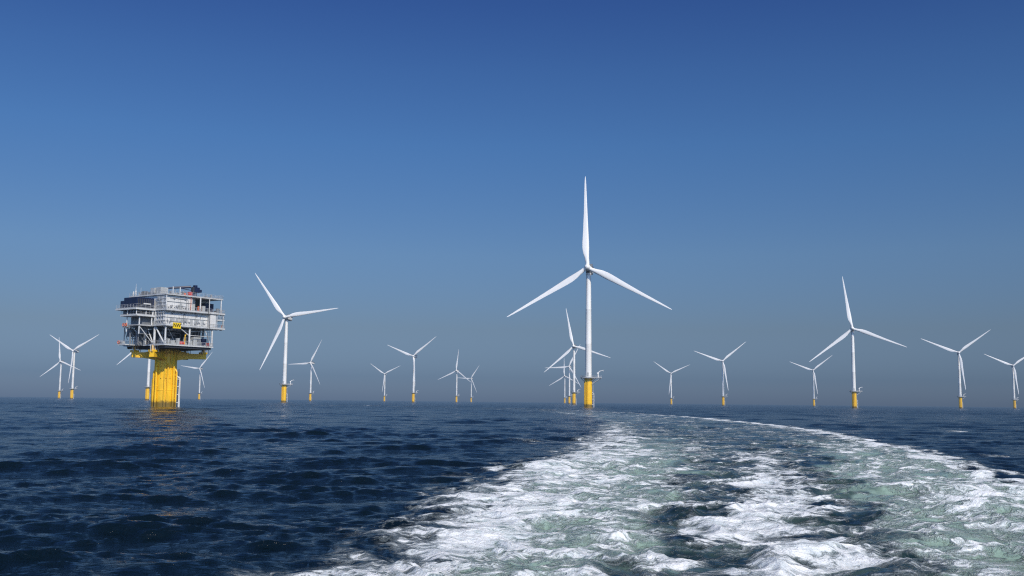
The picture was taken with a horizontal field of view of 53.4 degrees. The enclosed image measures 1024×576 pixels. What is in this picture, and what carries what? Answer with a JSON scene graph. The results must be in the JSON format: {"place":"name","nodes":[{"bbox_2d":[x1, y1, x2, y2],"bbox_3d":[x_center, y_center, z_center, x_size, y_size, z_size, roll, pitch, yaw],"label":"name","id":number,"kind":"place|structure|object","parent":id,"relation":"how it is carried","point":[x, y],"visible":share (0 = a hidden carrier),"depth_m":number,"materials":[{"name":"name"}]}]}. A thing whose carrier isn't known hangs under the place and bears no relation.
{"place":"outdoors","nodes":[
{"label":"outdoors","id":0,"kind":"place"},
{"bbox_2d":[0,397,1023,575],"bbox_3d":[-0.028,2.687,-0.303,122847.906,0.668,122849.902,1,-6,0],"label":"sea","id":1,"kind":"structure","parent":0,"point":[134,487],"depth_m":44.88,"materials":[{"name":"liquid"}]},
{"bbox_2d":[41,343,78,397],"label":"wind turbine","id":2,"kind":"object","parent":1,"relation":"in","point":[59,391],"visible":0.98,"depth_m":2448.80,"materials":[{"name":"white paint"}]},
{"bbox_2d":[52,335,97,398],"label":"wind turbine","id":3,"kind":"object","parent":1,"relation":"in","point":[75,350],"visible":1,"depth_m":1879.10,"materials":[{"name":"white paint"}]},
{"bbox_2d":[118,329,150,399],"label":"wind turbine","id":4,"kind":"object","parent":1,"relation":"in","point":[147,391],"visible":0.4,"depth_m":1441.56,"materials":[{"name":"white paint"}]},
{"bbox_2d":[115,285,224,406],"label":"offshore substation","id":5,"kind":"object","parent":1,"relation":"in","point":[177,323],"visible":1,"depth_m":314.91,"materials":[{"name":"yellow paint"}]},
{"bbox_2d":[185,354,210,399],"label":"wind turbine","id":6,"kind":"object","parent":1,"relation":"in","point":[200,376],"visible":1,"depth_m":2901.58,"materials":[{"name":"white paint"}]},
{"bbox_2d":[255,273,336,401],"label":"wind turbine","id":7,"kind":"object","parent":1,"relation":"in","point":[286,319],"visible":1,"depth_m":1060.87,"materials":[{"name":"white paint"}]},
{"bbox_2d":[296,340,321,400],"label":"wind turbine","id":8,"kind":"object","parent":1,"relation":"in","point":[312,367],"visible":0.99,"depth_m":2369.49,"materials":[{"name":"white paint"}]},
{"bbox_2d":[371,364,398,401],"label":"wind turbine","id":9,"kind":"object","parent":1,"relation":"in","point":[384,395],"visible":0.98,"depth_m":3279.00,"materials":[{"name":"white paint"}]},
{"bbox_2d":[388,338,433,401],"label":"wind turbine","id":10,"kind":"object","parent":1,"relation":"in","point":[414,356],"visible":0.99,"depth_m":1953.01,"materials":[{"name":"white paint"}]},
{"bbox_2d":[440,350,468,401],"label":"wind turbine","id":11,"kind":"object","parent":1,"relation":"in","point":[456,370],"visible":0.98,"depth_m":2848.33,"materials":[{"name":"white paint"}]},
{"bbox_2d":[463,366,478,401],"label":"wind turbine","id":12,"kind":"object","parent":1,"relation":"in","point":[471,378],"visible":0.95,"depth_m":3796.69,"materials":[{"name":"white paint"}]},
{"bbox_2d":[549,365,578,402],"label":"wind turbine","id":13,"kind":"object","parent":1,"relation":"in","point":[564,376],"visible":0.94,"depth_m":3311.71,"materials":[{"name":"white paint"}]},
{"bbox_2d":[550,345,580,403],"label":"wind turbine","id":14,"kind":"object","parent":1,"relation":"in","point":[569,366],"visible":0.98,"depth_m":2440.10,"materials":[{"name":"white paint"}]},
{"bbox_2d":[546,310,609,403],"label":"wind turbine","id":15,"kind":"object","parent":1,"relation":"in","point":[574,347],"visible":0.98,"depth_m":1553.34,"materials":[{"name":"white paint"}]},
{"bbox_2d":[507,176,671,406],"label":"wind turbine","id":16,"kind":"object","parent":1,"relation":"in","point":[589,269],"visible":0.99,"depth_m":647.71,"materials":[{"name":"white paint"}]},
{"bbox_2d":[225,404,1023,575],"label":"wake foam","id":17,"kind":"object","parent":1,"relation":"on","point":[622,494],"visible":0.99,"depth_m":24.34,"materials":[{"name":"liquid"}]},
{"bbox_2d":[656,363,687,404],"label":"wind turbine","id":18,"kind":"object","parent":1,"relation":"in","point":[671,398],"visible":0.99,"depth_m":2908.00,"materials":[{"name":"white paint"}]},
{"bbox_2d":[695,343,743,405],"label":"wind turbine","id":19,"kind":"object","parent":1,"relation":"in","point":[724,369],"visible":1,"depth_m":2035.61,"materials":[{"name":"white paint"}]},
{"bbox_2d":[791,356,830,405],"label":"wind turbine","id":20,"kind":"object","parent":1,"relation":"in","point":[814,378],"visible":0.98,"depth_m":2521.64,"materials":[{"name":"white paint"}]},
{"bbox_2d":[809,276,905,407],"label":"wind turbine","id":21,"kind":"object","parent":1,"relation":"in","point":[853,391],"visible":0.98,"depth_m":1139.02,"materials":[{"name":"white paint"}]},
{"bbox_2d":[923,330,989,407],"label":"wind turbine","id":22,"kind":"object","parent":1,"relation":"in","point":[960,363],"visible":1,"depth_m":1625.15,"materials":[{"name":"white paint"}]},
{"bbox_2d":[985,354,1023,408],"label":"wind turbine","id":23,"kind":"object","parent":1,"relation":"in","point":[1013,375],"visible":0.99,"depth_m":2110.68,"materials":[{"name":"white paint"}]},
{"bbox_2d":[0,0,1023,406],"label":"sky","id":24,"kind":"structure","parent":0,"point":[415,171],"materials":[{"name":"blue"}]}
]}

